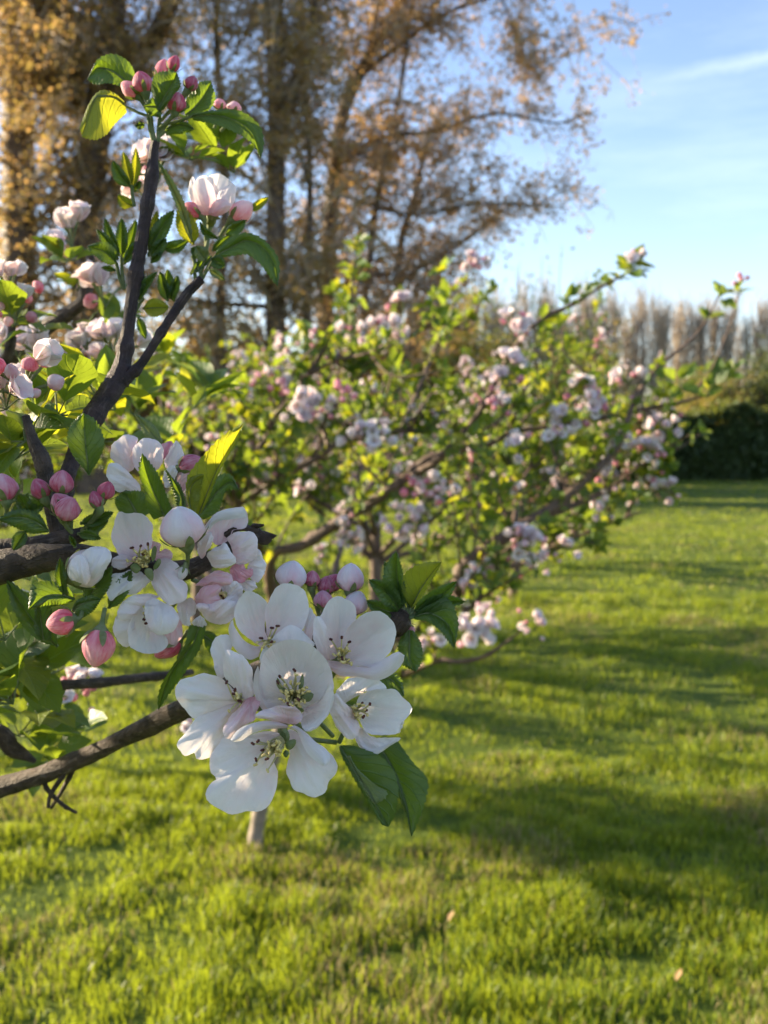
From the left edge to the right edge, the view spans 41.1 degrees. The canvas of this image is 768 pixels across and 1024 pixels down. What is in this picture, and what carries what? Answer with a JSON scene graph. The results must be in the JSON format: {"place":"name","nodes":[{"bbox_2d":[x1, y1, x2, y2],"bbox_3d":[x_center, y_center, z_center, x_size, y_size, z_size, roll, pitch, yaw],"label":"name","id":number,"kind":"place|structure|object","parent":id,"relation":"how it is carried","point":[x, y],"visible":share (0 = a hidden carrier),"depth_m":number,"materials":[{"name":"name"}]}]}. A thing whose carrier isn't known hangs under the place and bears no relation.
{"place":"outdoors","nodes":[
{"label":"outdoors","id":0,"kind":"place"},
{"bbox_2d":[0,479,767,1023],"bbox_3d":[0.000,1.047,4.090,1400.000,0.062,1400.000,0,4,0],"label":"ground","id":1,"kind":"structure","parent":0,"point":[712,684],"depth_m":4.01,"materials":[{"name":"green plant"}]},
{"bbox_2d":[0,397,66,482],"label":"apple tree","id":2,"kind":"object","parent":1,"relation":"on","point":[21,404],"visible":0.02,"depth_m":10.90,"materials":[{"name":"green plant"}]},
{"bbox_2d":[0,383,132,536],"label":"apple tree","id":3,"kind":"object","parent":1,"relation":"on","point":[27,462],"visible":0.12,"depth_m":6.39,"materials":[{"name":"green plant"}]},
{"bbox_2d":[0,0,163,491],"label":"bronze leaved tree","id":4,"kind":"object","parent":1,"relation":"on","point":[22,245],"visible":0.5,"depth_m":23.59,"materials":[{"name":"brown plant"}]},
{"bbox_2d":[32,292,173,486],"bbox_3d":[-8.277,-3.254,26.921,6.345,5.204,3.975,0,4,0],"label":"shrub","id":5,"kind":"object","parent":1,"relation":"on","point":[52,401],"visible":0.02,"depth_m":26.18,"materials":[{"name":"green plant"}]},
{"bbox_2d":[0,0,266,493],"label":"bronze leaved tree","id":6,"kind":"object","parent":1,"relation":"on","point":[155,37],"visible":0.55,"depth_m":23.36,"materials":[{"name":"brown plant"}]},
{"bbox_2d":[0,331,359,623],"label":"apple tree","id":7,"kind":"object","parent":1,"relation":"on","point":[134,473],"visible":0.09,"depth_m":7.15,"materials":[{"name":"green plant"}]},
{"bbox_2d":[105,260,265,472],"bbox_3d":[-5.371,-3.498,26.327,6.344,5.776,3.745,0,4,0],"label":"shrub","id":8,"kind":"object","parent":1,"relation":"on","point":[149,407],"visible":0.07,"depth_m":25.80,"materials":[{"name":"green plant"}]},
{"bbox_2d":[0,53,465,836],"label":"apple tree","id":9,"kind":"object","parent":1,"relation":"on","point":[48,625],"visible":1,"depth_m":0.39,"materials":[{"name":"white plant"}]},
{"bbox_2d":[162,308,314,486],"bbox_3d":[-3.577,-3.111,27.058,5.337,4.899,3.906,0,4,0],"label":"shrub","id":10,"kind":"object","parent":1,"relation":"on","point":[226,366],"visible":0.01,"depth_m":26.19,"materials":[{"name":"green plant"}]},
{"bbox_2d":[86,0,426,495],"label":"bronze leaved tree","id":11,"kind":"object","parent":1,"relation":"on","point":[281,42],"visible":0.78,"depth_m":22.62,"materials":[{"name":"brown plant"}]},
{"bbox_2d":[244,352,490,557],"bbox_3d":[-0.107,-0.546,11.195,2.664,2.259,2.953,0,4,0],"label":"apple tree","id":12,"kind":"object","parent":1,"relation":"on","point":[451,415],"visible":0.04,"depth_m":10.93,"materials":[{"name":"green plant"}]},
{"bbox_2d":[314,281,444,486],"bbox_3d":[-0.312,-3.286,26.778,5.099,5.289,3.768,0,4,0],"label":"shrub","id":13,"kind":"object","parent":1,"relation":"on","point":[380,377],"visible":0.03,"depth_m":26.26,"materials":[{"name":"green plant"}]},
{"bbox_2d":[150,277,613,611],"bbox_3d":[-0.017,-0.103,5.937,2.552,2.163,2.502,4,6,41],"label":"apple tree","id":14,"kind":"object","parent":1,"relation":"on","point":[374,554],"visible":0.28,"depth_m":5.84,"materials":[{"name":"green plant"}]},
{"bbox_2d":[35,395,767,480],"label":"hedge","id":15,"kind":"object","parent":1,"relation":"on","point":[737,450],"visible":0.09,"depth_m":30.57,"materials":[{"name":"green plant"}]},
{"bbox_2d":[118,233,751,851],"bbox_3d":[0.012,0.152,3.207,1.489,1.966,1.953,-2,5,-21],"label":"apple tree","id":16,"kind":"object","parent":1,"relation":"on","point":[650,459],"visible":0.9,"depth_m":2.59,"materials":[{"name":"green plant"}]},
{"bbox_2d":[293,75,605,490],"bbox_3d":[1.559,-5.090,25.167,7.755,10.588,3.804,0,4,0],"label":"bronze leaved tree","id":17,"kind":"object","parent":1,"relation":"on","point":[442,250],"visible":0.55,"depth_m":24.86,"materials":[{"name":"brown plant"}]},
{"bbox_2d":[230,0,670,491],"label":"bronze leaved tree","id":18,"kind":"object","parent":1,"relation":"on","point":[381,155],"visible":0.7,"depth_m":24.32,"materials":[{"name":"brown plant"}]},
{"bbox_2d":[448,911,453,920],"bbox_3d":[0.180,1.084,2.747,0.016,0.026,0.018,0,4,0],"label":"fallen leaf","id":19,"kind":"object","parent":1,"relation":"on","point":[450,915],"visible":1,"depth_m":2.75,"materials":[{"name":"beige plant"}]},
{"bbox_2d":[367,271,549,485],"bbox_3d":[1.702,-3.493,26.641,5.547,5.713,4.014,0,4,0],"label":"shrub","id":20,"kind":"object","parent":1,"relation":"on","point":[466,336],"visible":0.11,"depth_m":26.42,"materials":[{"name":"green plant"}]},
{"bbox_2d":[463,288,487,383],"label":"poplar","id":21,"kind":"object","parent":1,"relation":"on","point":[478,338],"visible":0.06,"depth_m":74.64,"materials":[{"name":"brown plant"}]},
{"bbox_2d":[479,286,494,374],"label":"poplar","id":22,"kind":"object","parent":1,"relation":"on","point":[487,326],"visible":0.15,"depth_m":75.83,"materials":[{"name":"brown plant"}]},
{"bbox_2d":[487,280,512,367],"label":"poplar","id":23,"kind":"object","parent":1,"relation":"on","point":[497,302],"visible":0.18,"depth_m":74.94,"materials":[{"name":"brown plant"}]},
{"bbox_2d":[488,292,511,362],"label":"poplar","id":24,"kind":"object","parent":1,"relation":"on","point":[497,328],"visible":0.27,"depth_m":74.77,"materials":[{"name":"brown plant"}]},
{"bbox_2d":[372,268,633,604],"bbox_3d":[1.121,-0.455,8.038,2.149,2.550,2.202,3,5,31],"label":"apple tree","id":25,"kind":"object","parent":1,"relation":"on","point":[467,367],"visible":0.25,"depth_m":7.47,"materials":[{"name":"green plant"}]},
{"bbox_2d":[490,297,517,363],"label":"poplar","id":26,"kind":"object","parent":1,"relation":"on","point":[509,323],"visible":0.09,"depth_m":76.45,"materials":[{"name":"brown plant"}]},
{"bbox_2d":[503,288,521,346],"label":"poplar","id":27,"kind":"object","parent":1,"relation":"on","point":[517,306],"visible":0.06,"depth_m":79.36,"materials":[{"name":"plant"}]},
{"bbox_2d":[510,271,540,366],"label":"poplar","id":28,"kind":"object","parent":1,"relation":"on","point":[525,308],"visible":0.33,"depth_m":75.42,"materials":[{"name":"brown plant"}]},
{"bbox_2d":[525,303,539,364],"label":"poplar","id":29,"kind":"object","parent":1,"relation":"on","point":[533,339],"visible":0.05,"depth_m":78.63,"materials":[{"name":"brown plant"}]},
{"bbox_2d":[527,290,556,370],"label":"poplar","id":30,"kind":"object","parent":1,"relation":"on","point":[541,301],"visible":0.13,"depth_m":75.17,"materials":[{"name":"brown plant"}]},
{"bbox_2d":[533,290,558,398],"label":"poplar","id":31,"kind":"object","parent":1,"relation":"on","point":[538,318],"visible":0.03,"depth_m":76.80,"materials":[{"name":"brown plant"}]},
{"bbox_2d":[537,271,558,387],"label":"poplar","id":32,"kind":"object","parent":1,"relation":"on","point":[545,290],"visible":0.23,"depth_m":76.17,"materials":[{"name":"brown plant"}]},
{"bbox_2d":[457,243,643,490],"bbox_3d":[3.900,-3.539,25.092,4.362,6.031,3.676,0,4,0],"label":"pale young tree","id":33,"kind":"object","parent":1,"relation":"on","point":[556,385],"visible":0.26,"depth_m":24.66,"materials":[{"name":"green plant"}]},
{"bbox_2d":[548,301,568,392],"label":"poplar","id":34,"kind":"object","parent":1,"relation":"on","point":[560,329],"visible":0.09,"depth_m":75.31,"materials":[{"name":"brown plant"}]},
{"bbox_2d":[559,306,578,335],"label":"poplar","id":35,"kind":"object","parent":1,"relation":"on","point":[570,326],"visible":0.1,"depth_m":75.61,"materials":[{"name":"plant"}]},
{"bbox_2d":[570,296,583,358],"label":"poplar","id":36,"kind":"object","parent":1,"relation":"on","point":[575,310],"visible":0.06,"depth_m":81.01,"materials":[{"name":"brown plant"}]},
{"bbox_2d":[572,269,598,363],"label":"poplar","id":37,"kind":"object","parent":1,"relation":"on","point":[581,291],"visible":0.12,"depth_m":77.74,"materials":[{"name":"plant"}]},
{"bbox_2d":[484,351,689,542],"bbox_3d":[2.473,-0.775,12.512,2.381,2.520,2.254,0,4,0],"label":"apple tree","id":38,"kind":"object","parent":1,"relation":"on","point":[566,480],"visible":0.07,"depth_m":12.63,"materials":[{"name":"green plant"}]},
{"bbox_2d":[579,295,595,360],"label":"poplar","id":39,"kind":"object","parent":1,"relation":"on","point":[587,319],"visible":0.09,"depth_m":76.48,"materials":[{"name":"brown plant"}]},
{"bbox_2d":[526,305,652,483],"bbox_3d":[5.611,-3.446,28.719,4.293,5.313,3.170,0,4,0],"label":"shrub","id":40,"kind":"object","parent":1,"relation":"on","point":[610,356],"visible":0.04,"depth_m":28.53,"materials":[{"name":"green plant"}]},
{"bbox_2d":[580,289,606,357],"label":"poplar","id":41,"kind":"object","parent":1,"relation":"on","point":[589,313],"visible":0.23,"depth_m":75.34,"materials":[{"name":"brown plant"}]},
{"bbox_2d":[588,294,613,348],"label":"poplar","id":42,"kind":"object","parent":1,"relation":"on","point":[605,305],"visible":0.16,"depth_m":75.58,"materials":[{"name":"brown plant"}]},
{"bbox_2d":[597,294,612,362],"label":"poplar","id":43,"kind":"object","parent":1,"relation":"on","point":[608,321],"visible":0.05,"depth_m":80.41,"materials":[{"name":"brown plant"}]},
{"bbox_2d":[606,293,627,402],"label":"poplar","id":44,"kind":"object","parent":1,"relation":"on","point":[617,329],"visible":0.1,"depth_m":80.29,"materials":[{"name":"brown plant"}]},
{"bbox_2d":[604,282,630,405],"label":"poplar","id":45,"kind":"object","parent":1,"relation":"on","point":[612,307],"visible":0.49,"depth_m":75.94,"materials":[{"name":"brown plant"}]},
{"bbox_2d":[614,311,641,395],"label":"poplar","id":46,"kind":"object","parent":1,"relation":"on","point":[622,329],"visible":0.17,"depth_m":79.21,"materials":[{"name":"brown plant"}]},
{"bbox_2d":[617,303,648,403],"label":"poplar","id":47,"kind":"object","parent":1,"relation":"on","point":[627,347],"visible":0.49,"depth_m":77.60,"materials":[{"name":"brown plant"}]},
{"bbox_2d":[623,289,649,407],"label":"poplar","id":48,"kind":"object","parent":1,"relation":"on","point":[637,361],"visible":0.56,"depth_m":78.98,"materials":[{"name":"brown plant"}]},
{"bbox_2d":[629,278,657,406],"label":"poplar","id":49,"kind":"object","parent":1,"relation":"on","point":[639,293],"visible":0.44,"depth_m":79.44,"materials":[{"name":"brown plant"}]},
{"bbox_2d":[638,294,666,405],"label":"poplar","id":50,"kind":"object","parent":1,"relation":"on","point":[652,333],"visible":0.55,"depth_m":75.99,"materials":[{"name":"brown plant"}]},
{"bbox_2d":[641,280,675,397],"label":"poplar","id":51,"kind":"object","parent":1,"relation":"on","point":[658,304],"visible":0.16,"depth_m":79.13,"materials":[{"name":"brown plant"}]},
{"bbox_2d":[644,309,675,401],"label":"poplar","id":52,"kind":"object","parent":1,"relation":"on","point":[660,321],"visible":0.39,"depth_m":76.00,"materials":[{"name":"brown plant"}]},
{"bbox_2d":[646,292,679,401],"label":"poplar","id":53,"kind":"object","parent":1,"relation":"on","point":[664,324],"visible":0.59,"depth_m":75.81,"materials":[{"name":"brown plant"}]},
{"bbox_2d":[665,290,688,406],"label":"poplar","id":54,"kind":"object","parent":1,"relation":"on","point":[678,333],"visible":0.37,"depth_m":80.73,"materials":[{"name":"brown plant"}]},
{"bbox_2d":[674,969,681,979],"bbox_3d":[0.704,1.106,2.448,0.017,0.026,0.018,0,4,0],"label":"fallen leaf","id":55,"kind":"object","parent":1,"relation":"on","point":[678,973],"visible":1,"depth_m":2.45,"materials":[{"name":"beige plant"}]},
{"bbox_2d":[668,303,691,407],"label":"poplar","id":56,"kind":"object","parent":1,"relation":"on","point":[676,342],"visible":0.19,"depth_m":81.25,"materials":[{"name":"plant"}]},
{"bbox_2d":[673,291,702,410],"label":"poplar","id":57,"kind":"object","parent":1,"relation":"on","point":[684,352],"visible":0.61,"depth_m":77.78,"materials":[{"name":"brown plant"}]},
{"bbox_2d":[675,296,715,395],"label":"poplar","id":58,"kind":"object","parent":1,"relation":"on","point":[696,338],"visible":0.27,"depth_m":78.91,"materials":[{"name":"brown plant"}]},
{"bbox_2d":[688,292,712,398],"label":"poplar","id":59,"kind":"object","parent":1,"relation":"on","point":[703,357],"visible":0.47,"depth_m":78.93,"materials":[{"name":"brown plant"}]},
{"bbox_2d":[693,303,712,390],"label":"poplar","id":60,"kind":"object","parent":1,"relation":"on","point":[698,345],"visible":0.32,"depth_m":79.10,"materials":[{"name":"brown plant"}]},
{"bbox_2d":[700,289,723,397],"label":"poplar","id":61,"kind":"object","parent":1,"relation":"on","point":[716,305],"visible":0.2,"depth_m":79.71,"materials":[{"name":"brown plant"}]},
{"bbox_2d":[703,305,722,402],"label":"poplar","id":62,"kind":"object","parent":1,"relation":"on","point":[714,341],"visible":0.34,"depth_m":79.76,"materials":[{"name":"brown plant"}]},
{"bbox_2d":[673,346,767,424],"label":"shrub","id":63,"kind":"object","parent":1,"relation":"on","point":[710,400],"visible":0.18,"depth_m":32.74,"materials":[{"name":"green plant"}]},
{"bbox_2d":[710,318,739,393],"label":"poplar","id":64,"kind":"object","parent":1,"relation":"on","point":[721,326],"visible":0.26,"depth_m":77.21,"materials":[{"name":"brown plant"}]},
{"bbox_2d":[711,305,739,398],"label":"poplar","id":65,"kind":"object","parent":1,"relation":"on","point":[725,350],"visible":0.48,"depth_m":77.05,"materials":[{"name":"brown plant"}]},
{"bbox_2d":[718,287,745,387],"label":"poplar","id":66,"kind":"object","parent":1,"relation":"on","point":[735,327],"visible":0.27,"depth_m":78.21,"materials":[{"name":"brown plant"}]},
{"bbox_2d":[731,312,748,401],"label":"poplar","id":67,"kind":"object","parent":1,"relation":"on","point":[739,335],"visible":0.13,"depth_m":82.04,"materials":[{"name":"brown plant"}]},
{"bbox_2d":[716,329,767,424],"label":"shrub","id":68,"kind":"object","parent":1,"relation":"on","point":[762,401],"visible":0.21,"depth_m":32.96,"materials":[{"name":"green plant"}]},
{"bbox_2d":[737,300,757,395],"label":"poplar","id":69,"kind":"object","parent":1,"relation":"on","point":[747,340],"visible":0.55,"depth_m":77.81,"materials":[{"name":"brown plant"}]},
{"bbox_2d":[741,312,764,398],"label":"poplar","id":70,"kind":"object","parent":1,"relation":"on","point":[754,344],"visible":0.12,"depth_m":81.73,"materials":[{"name":"brown plant"}]},
{"bbox_2d":[748,286,767,387],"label":"poplar","id":71,"kind":"object","parent":1,"relation":"on","point":[758,330],"visible":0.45,"depth_m":79.00,"materials":[{"name":"brown plant"}]},
{"bbox_2d":[750,300,767,386],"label":"poplar","id":72,"kind":"object","parent":1,"relation":"on","point":[765,329],"visible":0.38,"depth_m":77.96,"materials":[{"name":"brown plant"}]},
{"bbox_2d":[0,0,767,406],"label":"sky","id":73,"kind":"structure","parent":0,"point":[684,170],"materials":[{"name":"blue"}]}
]}

